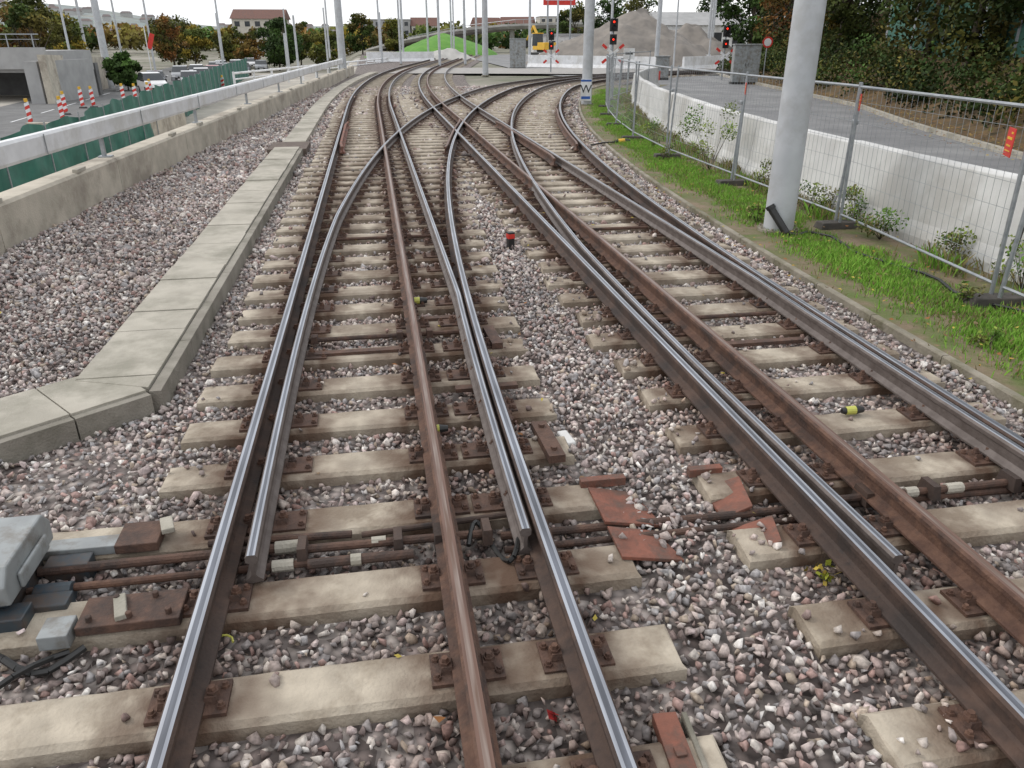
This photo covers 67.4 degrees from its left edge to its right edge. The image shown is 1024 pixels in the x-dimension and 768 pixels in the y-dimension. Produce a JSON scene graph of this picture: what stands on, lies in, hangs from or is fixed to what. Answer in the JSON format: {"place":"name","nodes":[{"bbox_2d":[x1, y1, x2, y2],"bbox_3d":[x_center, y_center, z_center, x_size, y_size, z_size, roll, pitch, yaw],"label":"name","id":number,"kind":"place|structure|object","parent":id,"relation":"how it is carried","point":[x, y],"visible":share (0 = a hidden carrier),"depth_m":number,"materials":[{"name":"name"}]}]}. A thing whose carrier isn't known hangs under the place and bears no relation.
{"place":"outdoors","nodes":[
{"label":"outdoors","id":0,"kind":"place"},
{"bbox_2d":[0,66,204,137],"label":"road","id":1,"kind":"structure","parent":0,"point":[10,113],"depth_m":51.96,"materials":[{"name":"grey asphalt"}]},
{"bbox_2d":[137,72,166,92],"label":"car","id":2,"kind":"object","parent":1,"relation":"on","point":[157,78],"visible":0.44,"depth_m":65.37,"materials":[{"name":"paint"}]},
{"bbox_2d":[0,3,335,29],"bbox_3d":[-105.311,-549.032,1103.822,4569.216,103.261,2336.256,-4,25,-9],"label":"hill","id":3,"kind":"structure","parent":0,"point":[121,19],"depth_m":1170.51,"materials":[{"name":"green plant"}]},
{"bbox_2d":[7,0,872,27],"label":"sky","id":4,"kind":"structure","parent":0,"point":[200,12],"materials":[{"name":"white"}]},
{"bbox_2d":[0,0,1023,151],"bbox_3d":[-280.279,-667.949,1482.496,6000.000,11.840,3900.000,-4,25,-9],"label":"ground","id":5,"kind":"structure","parent":0,"point":[141,57],"depth_m":39.31,"materials":[{"name":"grey plant"}]},
{"bbox_2d":[0,6,49,49],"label":"autumn tree","id":6,"kind":"object","parent":5,"relation":"on","point":[18,43],"visible":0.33,"depth_m":82.97,"materials":[{"name":"brown plant"}]},
{"bbox_2d":[0,0,64,49],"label":"leafy tree","id":7,"kind":"object","parent":5,"relation":"on","point":[37,5],"visible":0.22,"depth_m":89.72,"materials":[{"name":"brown plant"}]},
{"bbox_2d":[4,3,62,49],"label":"leafy tree","id":8,"kind":"object","parent":5,"relation":"on","point":[23,14],"visible":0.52,"depth_m":78.77,"materials":[{"name":"green plant"}]},
{"bbox_2d":[0,34,118,103],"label":"road overpass","id":9,"kind":"object","parent":5,"relation":"on","point":[40,75],"visible":0.89,"depth_m":58.48,"materials":[{"name":"concrete"}]},
{"bbox_2d":[40,9,90,51],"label":"autumn tree","id":10,"kind":"object","parent":5,"relation":"on","point":[73,37],"visible":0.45,"depth_m":101.86,"materials":[{"name":"green plant"}]},
{"bbox_2d":[90,0,114,87],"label":"lamp post","id":11,"kind":"object","parent":5,"relation":"on","point":[99,29],"visible":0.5,"depth_m":72.53,"materials":[{"name":"metal"}]},
{"bbox_2d":[101,49,142,90],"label":"leafy tree","id":12,"kind":"object","parent":5,"relation":"on","point":[122,67],"visible":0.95,"depth_m":69.67,"materials":[{"name":"green plant"}]},
{"bbox_2d":[0,58,248,191],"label":"green screen fence","id":13,"kind":"object","parent":5,"relation":"on","point":[16,175],"visible":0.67,"depth_m":29.39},
{"bbox_2d":[25,104,241,135],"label":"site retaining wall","id":14,"kind":"structure","parent":5,"relation":"on","point":[171,123],"depth_m":39.43,"materials":[{"name":"concrete"}]},
{"bbox_2d":[147,13,189,64],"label":"autumn tree","id":15,"kind":"object","parent":5,"relation":"on","point":[168,49],"visible":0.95,"depth_m":116.11,"materials":[{"name":"orange plant"}]},
{"bbox_2d":[0,66,353,256],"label":"wall blocks","id":16,"kind":"structure","parent":5,"relation":"on","point":[33,209],"depth_m":12.77,"materials":[{"name":"concrete"}]},
{"bbox_2d":[98,65,341,157],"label":"posts","id":17,"kind":"object","parent":16,"relation":"on","point":[103,148],"visible":0.82,"depth_m":17.82,"materials":[{"name":"grey metal"}]},
{"bbox_2d":[0,59,342,168],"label":"beam","id":18,"kind":"structure","parent":17,"relation":"on","point":[20,149],"depth_m":13.21,"materials":[{"name":"white paint"}]},
{"bbox_2d":[0,72,377,467],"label":"concrete walkway","id":19,"kind":"structure","parent":5,"relation":"on","point":[138,365],"depth_m":6.25,"materials":[{"name":"concrete"}]},
{"bbox_2d":[173,23,213,63],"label":"autumn tree","id":20,"kind":"object","parent":5,"relation":"on","point":[194,33],"visible":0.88,"depth_m":128.91,"materials":[{"name":"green plant"}]},
{"bbox_2d":[211,26,246,61],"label":"autumn tree","id":21,"kind":"object","parent":5,"relation":"on","point":[229,47],"visible":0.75,"depth_m":132.84,"materials":[{"name":"green plant"}]},
{"bbox_2d":[0,0,470,30],"bbox_3d":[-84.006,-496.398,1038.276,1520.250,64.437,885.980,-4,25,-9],"label":"distant town","id":22,"kind":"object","parent":5,"relation":"on","point":[105,17],"visible":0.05,"depth_m":1136.46},
{"bbox_2d":[233,26,266,59],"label":"autumn tree","id":23,"kind":"object","parent":5,"relation":"on","point":[250,43],"visible":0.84,"depth_m":127.74,"materials":[{"name":"brown plant"}]},
{"bbox_2d":[231,19,288,51],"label":"walls","id":24,"kind":"structure","parent":5,"relation":"on","point":[242,28],"depth_m":185.63,"materials":[{"name":"white paint"}]},
{"bbox_2d":[229,9,290,19],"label":"roof","id":25,"kind":"structure","parent":24,"relation":"on","point":[255,13],"depth_m":186.99,"materials":[{"name":"tile"}]},
{"bbox_2d":[254,17,298,70],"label":"leafy tree","id":26,"kind":"object","parent":5,"relation":"on","point":[289,29],"visible":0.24,"depth_m":113.57,"materials":[{"name":"green plant"}]},
{"bbox_2d":[264,17,305,71],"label":"leafy tree","id":27,"kind":"object","parent":5,"relation":"on","point":[275,44],"visible":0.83,"depth_m":106.77,"materials":[{"name":"green plant"}]},
{"bbox_2d":[294,21,312,64],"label":"leafy tree","id":28,"kind":"object","parent":5,"relation":"on","point":[306,40],"visible":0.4,"depth_m":136.23,"materials":[{"name":"green plant"}]},
{"bbox_2d":[232,58,387,83],"bbox_3d":[-15.406,-28.938,70.318,0.135,1.100,48.314,2,24,5],"label":"white railing","id":29,"kind":"object","parent":5,"relation":"on","point":[271,70],"visible":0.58,"depth_m":56.21,"materials":[{"name":"metal"}]},
{"bbox_2d":[307,29,337,69],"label":"autumn tree","id":30,"kind":"object","parent":5,"relation":"on","point":[318,47],"visible":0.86,"depth_m":117.56,"materials":[{"name":"green plant"}]},
{"bbox_2d":[334,0,348,77],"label":"catenary mast","id":31,"kind":"object","parent":5,"relation":"on","point":[339,30],"visible":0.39,"depth_m":49.86,"materials":[{"name":"metal"}]},
{"bbox_2d":[344,12,377,53],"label":"leafy tree","id":32,"kind":"object","parent":5,"relation":"on","point":[356,43],"visible":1,"depth_m":126.63,"materials":[{"name":"green plant"}]},
{"bbox_2d":[0,20,784,54],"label":"distant trees","id":33,"kind":"object","parent":5,"relation":"on","point":[131,36],"visible":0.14,"depth_m":190.84,"materials":[{"name":"green plant"}]},
{"bbox_2d":[382,18,407,51],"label":"autumn tree","id":34,"kind":"object","parent":5,"relation":"on","point":[392,41],"visible":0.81,"depth_m":135.48,"materials":[{"name":"green plant"}]},
{"bbox_2d":[330,52,478,87],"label":"ballast bed","id":35,"kind":"object","parent":5,"relation":"on","point":[458,79],"visible":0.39,"depth_m":63.18,"materials":[{"name":"grey gravel"}]},
{"bbox_2d":[401,33,497,55],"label":"grass embankment","id":36,"kind":"structure","parent":5,"relation":"on","point":[420,46],"depth_m":117.88,"materials":[{"name":"green plant"}]},
{"bbox_2d":[433,48,475,59],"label":"gravel heap","id":37,"kind":"object","parent":5,"relation":"on","point":[450,54],"visible":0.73,"depth_m":94.20,"materials":[{"name":"grey gravel"}]},
{"bbox_2d":[350,18,604,53],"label":"flyover bridge","id":38,"kind":"structure","parent":5,"relation":"on","point":[510,28],"depth_m":144.21,"materials":[{"name":"concrete"}]},
{"bbox_2d":[481,0,489,76],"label":"catenary mast","id":39,"kind":"object","parent":5,"relation":"on","point":[485,73],"visible":0.98,"depth_m":52.41,"materials":[{"name":"metal"}]},
{"bbox_2d":[0,84,1023,767],"bbox_3d":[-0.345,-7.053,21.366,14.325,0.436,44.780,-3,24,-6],"label":"ballast gravel","id":40,"kind":"structure","parent":5,"relation":"on","point":[78,274],"depth_m":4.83,"materials":[{"name":"grey gravel"}]},
{"bbox_2d":[804,559,840,585],"bbox_3d":[1.502,0.897,3.688,0.141,0.089,0.153,-14,28,-27],"label":"weed plant","id":41,"kind":"object","parent":40,"relation":"on","point":[826,575],"visible":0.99,"depth_m":3.66,"materials":[{"name":"green plant"}]},
{"bbox_2d":[0,55,1023,767],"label":"railway sleepers","id":42,"kind":"object","parent":5,"relation":"on","point":[64,731],"visible":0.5,"depth_m":4.36,"materials":[{"name":"concrete"}]},
{"bbox_2d":[244,69,730,767],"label":"railway turnout","id":43,"kind":"object","parent":42,"relation":"on","point":[610,745],"visible":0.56,"depth_m":3.99,"materials":[{"name":"metal"}]},
{"bbox_2d":[0,81,1023,722],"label":"fallen leaves","id":44,"kind":"object","parent":42,"relation":"on","point":[438,719],"visible":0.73,"depth_m":10.31,"materials":[{"name":"red plant"}]},
{"bbox_2d":[143,58,996,767],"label":"railway track","id":45,"kind":"structure","parent":42,"relation":"on","point":[191,696],"depth_m":4.23,"materials":[{"name":"metal"}]},
{"bbox_2d":[418,54,1023,767],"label":"railway track","id":46,"kind":"structure","parent":42,"relation":"on","point":[950,660],"depth_m":4.59,"materials":[{"name":"metal"}]},
{"bbox_2d":[510,71,1023,578],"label":"railway turnout","id":47,"kind":"object","parent":42,"relation":"on","point":[888,553],"visible":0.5,"depth_m":5.98,"materials":[{"name":"metal"}]},
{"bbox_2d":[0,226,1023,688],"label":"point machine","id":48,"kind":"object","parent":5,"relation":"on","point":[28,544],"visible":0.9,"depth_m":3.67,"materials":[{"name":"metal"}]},
{"bbox_2d":[391,68,725,73],"bbox_3d":[4.048,-24.554,60.185,27.075,0.001,12.115,2,24,4],"label":"level crossing","id":49,"kind":"object","parent":5,"relation":"on","point":[521,70],"visible":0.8,"depth_m":60.52,"materials":[{"name":"grey concrete"}]},
{"bbox_2d":[556,0,584,33],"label":"leafy tree","id":50,"kind":"object","parent":5,"relation":"on","point":[577,13],"visible":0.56,"depth_m":121.06,"materials":[{"name":"green plant"}]},
{"bbox_2d":[594,0,626,27],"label":"leafy tree","id":51,"kind":"object","parent":5,"relation":"on","point":[607,9],"visible":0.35,"depth_m":117.36,"materials":[{"name":"green plant"}]},
{"bbox_2d":[602,18,624,83],"bbox_3d":[5.397,-17.743,41.199,1.222,3.450,0.398,0,24,0],"label":"crossing signal","id":52,"kind":"object","parent":5,"relation":"on","point":[613,28],"visible":0.87,"depth_m":40.90,"materials":[{"name":"black plastic"}]},
{"bbox_2d":[526,8,711,66],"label":"gravel heap","id":53,"kind":"object","parent":5,"relation":"on","point":[637,30],"visible":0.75,"depth_m":73.84,"materials":[{"name":"grey gravel"}]},
{"bbox_2d":[621,0,657,12],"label":"leafy tree","id":54,"kind":"object","parent":5,"relation":"on","point":[631,5],"visible":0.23,"depth_m":123.97,"materials":[{"name":"green plant"}]},
{"bbox_2d":[654,0,662,56],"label":"catenary mast","id":55,"kind":"object","parent":5,"relation":"on","point":[658,28],"visible":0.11,"depth_m":67.93,"materials":[{"name":"metal"}]},
{"bbox_2d":[649,12,748,46],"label":"white hall","id":56,"kind":"structure","parent":5,"relation":"on","point":[701,19],"depth_m":109.81,"materials":[{"name":"concrete"}]},
{"bbox_2d":[673,23,732,55],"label":"gravel heap","id":57,"kind":"object","parent":5,"relation":"on","point":[695,34],"visible":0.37,"depth_m":81.89,"materials":[{"name":"grey gravel"}]},
{"bbox_2d":[696,0,742,11],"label":"leafy tree","id":58,"kind":"object","parent":5,"relation":"on","point":[705,5],"visible":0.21,"depth_m":121.53,"materials":[{"name":"green plant"}]},
{"bbox_2d":[715,25,732,79],"bbox_3d":[13.197,-20.498,47.636,1.222,3.200,0.398,0,24,0],"label":"crossing signal","id":59,"kind":"object","parent":5,"relation":"on","point":[726,32],"visible":0.91,"depth_m":47.40,"materials":[{"name":"black plastic"}]},
{"bbox_2d":[715,0,769,43],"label":"leafy tree","id":60,"kind":"object","parent":5,"relation":"on","point":[733,11],"visible":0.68,"depth_m":83.31,"materials":[{"name":"green plant"}]},
{"bbox_2d":[753,0,788,50],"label":"leafy tree","id":61,"kind":"object","parent":5,"relation":"on","point":[759,38],"visible":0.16,"depth_m":70.91,"materials":[{"name":"green plant"}]},
{"bbox_2d":[752,0,823,46],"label":"hillside tree","id":62,"kind":"object","parent":5,"relation":"on","point":[781,5],"visible":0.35,"depth_m":53.48,"materials":[{"name":"green plant"}]},
{"bbox_2d":[578,84,1023,413],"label":"kerb","id":63,"kind":"structure","parent":5,"relation":"on","point":[1003,393],"depth_m":7.27,"materials":[{"name":"grey concrete"}]},
{"bbox_2d":[580,85,1023,395],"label":"grass verge","id":64,"kind":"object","parent":5,"relation":"on","point":[857,237],"depth_m":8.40,"materials":[{"name":"plant"}]},
{"bbox_2d":[580,0,594,104],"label":"catenary mast","id":65,"kind":"object","parent":64,"relation":"on","point":[588,45],"visible":0.69,"depth_m":28.84,"materials":[{"name":"metal"}]},
{"bbox_2d":[580,79,591,100],"bbox_3d":[2.828,-11.246,29.365,0.437,0.780,0.025,0,24,0],"label":"whistle sign","id":66,"kind":"object","parent":65,"relation":"attached to","point":[586,85],"visible":1,"depth_m":29.36,"materials":[{"name":"white metal"}]},
{"bbox_2d":[600,54,615,115],"bbox_3d":[3.344,-10.431,26.681,0.574,1.846,3.380,2,24,5],"label":"construction fence","id":67,"kind":"object","parent":64,"relation":"on","point":[608,71],"visible":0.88,"depth_m":26.07,"materials":[{"name":"metal"}]},
{"bbox_2d":[606,56,624,125],"bbox_3d":[3.127,-9.085,23.684,0.574,1.846,3.345,1,24,2],"label":"construction fence","id":68,"kind":"object","parent":64,"relation":"on","point":[612,77],"visible":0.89,"depth_m":23.79,"materials":[{"name":"metal"}]},
{"bbox_2d":[616,58,643,139],"bbox_3d":[3.067,-7.729,20.666,0.574,1.846,3.415,0,24,0],"label":"construction fence","id":69,"kind":"object","parent":64,"relation":"on","point":[617,114],"visible":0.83,"depth_m":20.53,"materials":[{"name":"metal"}]},
{"bbox_2d":[633,61,680,157],"bbox_3d":[3.085,-6.352,17.604,0.609,1.845,3.398,-4,25,-9],"label":"construction fence","id":70,"kind":"object","parent":64,"relation":"on","point":[678,155],"visible":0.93,"depth_m":17.12,"materials":[{"name":"metal"}]},
{"bbox_2d":[675,100,739,169],"bbox_3d":[3.682,-4.743,14.680,1.297,1.325,0.878,10,26,22],"label":"weed plant","id":71,"kind":"object","parent":64,"relation":"on","point":[686,118],"visible":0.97,"depth_m":14.57,"materials":[{"name":"green plant"}]},
{"bbox_2d":[668,66,749,185],"bbox_3d":[3.594,-4.998,14.591,0.577,1.846,3.474,-4,25,-9],"label":"construction fence","id":72,"kind":"object","parent":64,"relation":"on","point":[737,182],"visible":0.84,"depth_m":14.07,"materials":[{"name":"metal"}]},
{"bbox_2d":[757,0,826,235],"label":"catenary mast","id":73,"kind":"object","parent":64,"relation":"on","point":[805,35],"visible":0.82,"depth_m":9.58,"materials":[{"name":"paint"}]},
{"bbox_2d":[733,72,859,229],"bbox_3d":[4.141,-3.623,11.531,0.576,1.845,3.472,-4,25,-9],"label":"construction fence","id":74,"kind":"object","parent":64,"relation":"on","point":[834,224],"visible":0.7,"depth_m":10.55,"materials":[{"name":"metal"}]},
{"bbox_2d":[797,179,838,209],"bbox_3d":[4.490,-2.796,11.422,0.682,0.445,0.486,12,27,24],"label":"weed plant","id":75,"kind":"object","parent":64,"relation":"on","point":[815,194],"visible":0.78,"depth_m":11.36,"materials":[{"name":"green plant"}]},
{"bbox_2d":[837,184,869,219],"bbox_3d":[4.748,-2.507,10.628,0.456,0.569,0.734,6,25,13],"label":"weed plant","id":76,"kind":"object","parent":64,"relation":"on","point":[855,192],"visible":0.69,"depth_m":10.49,"materials":[{"name":"green plant"}]},
{"bbox_2d":[854,207,908,238],"bbox_3d":[4.665,-2.029,9.727,0.585,0.435,0.656,8,25,17],"label":"weed plant","id":77,"kind":"object","parent":64,"relation":"on","point":[880,227],"visible":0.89,"depth_m":9.73,"materials":[{"name":"green plant"}]},
{"bbox_2d":[809,231,1023,313],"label":"ground cable","id":78,"kind":"object","parent":64,"relation":"on","point":[943,283],"visible":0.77,"depth_m":8.24,"materials":[{"name":"black plastic"}]},
{"bbox_2d":[838,82,1023,307],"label":"construction fence","id":79,"kind":"object","parent":64,"relation":"on","point":[987,299],"visible":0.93,"depth_m":7.88,"materials":[{"name":"metal"}]},
{"bbox_2d":[1003,127,1016,157],"bbox_3d":[4.595,-2.234,7.093,0.012,0.250,0.240,8,25,16],"label":"hire company sign","id":80,"kind":"object","parent":79,"relation":"attached to","point":[1010,139],"visible":1,"depth_m":7.07,"materials":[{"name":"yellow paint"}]},
{"bbox_2d":[934,226,976,260],"bbox_3d":[5.042,-1.566,8.626,0.542,0.493,0.638,12,27,24],"label":"weed plant","id":81,"kind":"object","parent":64,"relation":"on","point":[954,238],"visible":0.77,"depth_m":8.65,"materials":[{"name":"green plant"}]},
{"bbox_2d":[956,280,986,301],"bbox_3d":[4.395,-0.879,7.400,0.213,0.244,0.332,-4,25,-9],"label":"weed plant","id":82,"kind":"object","parent":64,"relation":"on","point":[971,290],"visible":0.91,"depth_m":7.38,"materials":[{"name":"green plant"}]},
{"bbox_2d":[966,326,1004,345],"bbox_3d":[3.943,-0.380,6.365,0.275,0.183,0.187,-4,25,-9],"label":"weed plant","id":83,"kind":"object","parent":64,"relation":"on","point":[995,335],"visible":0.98,"depth_m":6.36,"materials":[{"name":"green plant"}]},
{"bbox_2d":[991,234,1023,288],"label":"weed plant","id":84,"kind":"object","parent":64,"relation":"on","point":[1017,264],"visible":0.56,"depth_m":7.89,"materials":[{"name":"green plant"}]},
{"bbox_2d":[997,209,1023,297],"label":"construction fence","id":85,"kind":"object","parent":64,"relation":"on","point":[1003,287],"visible":1,"depth_m":7.15,"materials":[{"name":"metal"}]},
{"bbox_2d":[760,0,861,45],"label":"hillside tree","id":86,"kind":"object","parent":5,"relation":"on","point":[780,32],"visible":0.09,"depth_m":59.07,"materials":[{"name":"green plant"}]},
{"bbox_2d":[791,0,880,33],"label":"hillside tree","id":87,"kind":"object","parent":5,"relation":"on","point":[865,10],"visible":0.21,"depth_m":45.68,"materials":[{"name":"green plant"}]},
{"bbox_2d":[791,0,883,58],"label":"hillside tree","id":88,"kind":"object","parent":5,"relation":"on","point":[845,23],"visible":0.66,"depth_m":41.96,"materials":[{"name":"green plant"}]},
{"bbox_2d":[716,73,1022,158],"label":"road kerb","id":89,"kind":"structure","parent":5,"relation":"on","point":[945,133],"depth_m":21.60,"materials":[{"name":"concrete"}]},
{"bbox_2d":[716,0,1023,131],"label":"hillside bushes","id":90,"kind":"object","parent":5,"relation":"on","point":[910,80],"visible":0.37,"depth_m":28.77,"materials":[{"name":"green plant"}]},
{"bbox_2d":[875,0,974,57],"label":"hillside tree","id":91,"kind":"object","parent":5,"relation":"on","point":[906,15],"visible":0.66,"depth_m":33.19,"materials":[{"name":"green plant"}]},
{"bbox_2d":[886,0,1023,61],"bbox_3d":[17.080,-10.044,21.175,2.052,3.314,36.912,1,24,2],"label":"tree","id":92,"kind":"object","parent":5,"relation":"on","point":[1019,32],"depth_m":31.91,"materials":[{"name":"green plant"}]},
{"bbox_2d":[932,0,1020,74],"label":"hillside tree","id":93,"kind":"object","parent":5,"relation":"on","point":[977,18],"visible":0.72,"depth_m":27.75,"materials":[{"name":"green plant"}]},
{"bbox_2d":[983,0,1023,24],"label":"hillside tree","id":94,"kind":"object","parent":5,"relation":"on","point":[1017,6],"visible":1,"depth_m":23.54,"materials":[{"name":"green plant"}]},
{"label":"walls","id":95,"kind":"object","parent":5,"relation":"on","visible":0},
{"bbox_2d":[410,17,436,25],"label":"roof","id":96,"kind":"structure","parent":95,"relation":"on","point":[418,21],"depth_m":296.19,"materials":[{"name":"tile"}]},
{"bbox_2d":[476,54,729,84],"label":"road","id":97,"kind":"structure","parent":0,"point":[503,60],"depth_m":51.28,"materials":[{"name":"grey asphalt"}]},
{"bbox_2d":[509,38,525,67],"bbox_3d":[0.495,-28.045,65.239,1.400,2.415,0.800,2,24,4],"label":"electrical cabinet","id":98,"kind":"object","parent":97,"relation":"on","point":[517,52],"visible":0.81,"depth_m":64.89,"materials":[{"name":"grey metal"}]},
{"bbox_2d":[526,25,555,54],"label":"excavator","id":99,"kind":"object","parent":97,"relation":"on","point":[539,45],"visible":0.64,"depth_m":101.94,"materials":[{"name":"yellow paint"}]},
{"bbox_2d":[366,52,731,68],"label":"site barrier","id":100,"kind":"object","parent":97,"relation":"on","point":[692,62],"visible":0.52,"depth_m":67.55,"materials":[{"name":"white paint"}]},
{"bbox_2d":[543,0,575,41],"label":"red white billboard","id":101,"kind":"object","parent":97,"relation":"on","point":[561,2],"visible":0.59,"depth_m":100.39,"materials":[{"name":"paint"}]},
{"bbox_2d":[655,56,670,79],"bbox_3d":[9.396,-19.800,48.113,0.900,1.415,0.600,2,24,4],"label":"electrical cabinet","id":102,"kind":"object","parent":97,"relation":"on","point":[662,60],"visible":0.64,"depth_m":47.80,"materials":[{"name":"grey plastic"}]},
{"bbox_2d":[729,44,762,83],"bbox_3d":[13.197,-18.070,43.409,1.550,2.115,0.800,2,24,4],"label":"electrical cabinet","id":103,"kind":"object","parent":97,"relation":"on","point":[746,58],"visible":0.84,"depth_m":43.05,"materials":[{"name":"grey metal"}]},
{"bbox_2d":[661,84,1023,174],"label":"road","id":104,"kind":"structure","parent":0,"point":[967,151],"depth_m":23.10,"materials":[{"name":"grey asphalt"}]},
{"bbox_2d":[631,67,1023,284],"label":"concrete road barrier","id":105,"kind":"object","parent":104,"relation":"on","point":[962,206],"visible":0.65,"depth_m":10.02,"materials":[{"name":"white concrete"}]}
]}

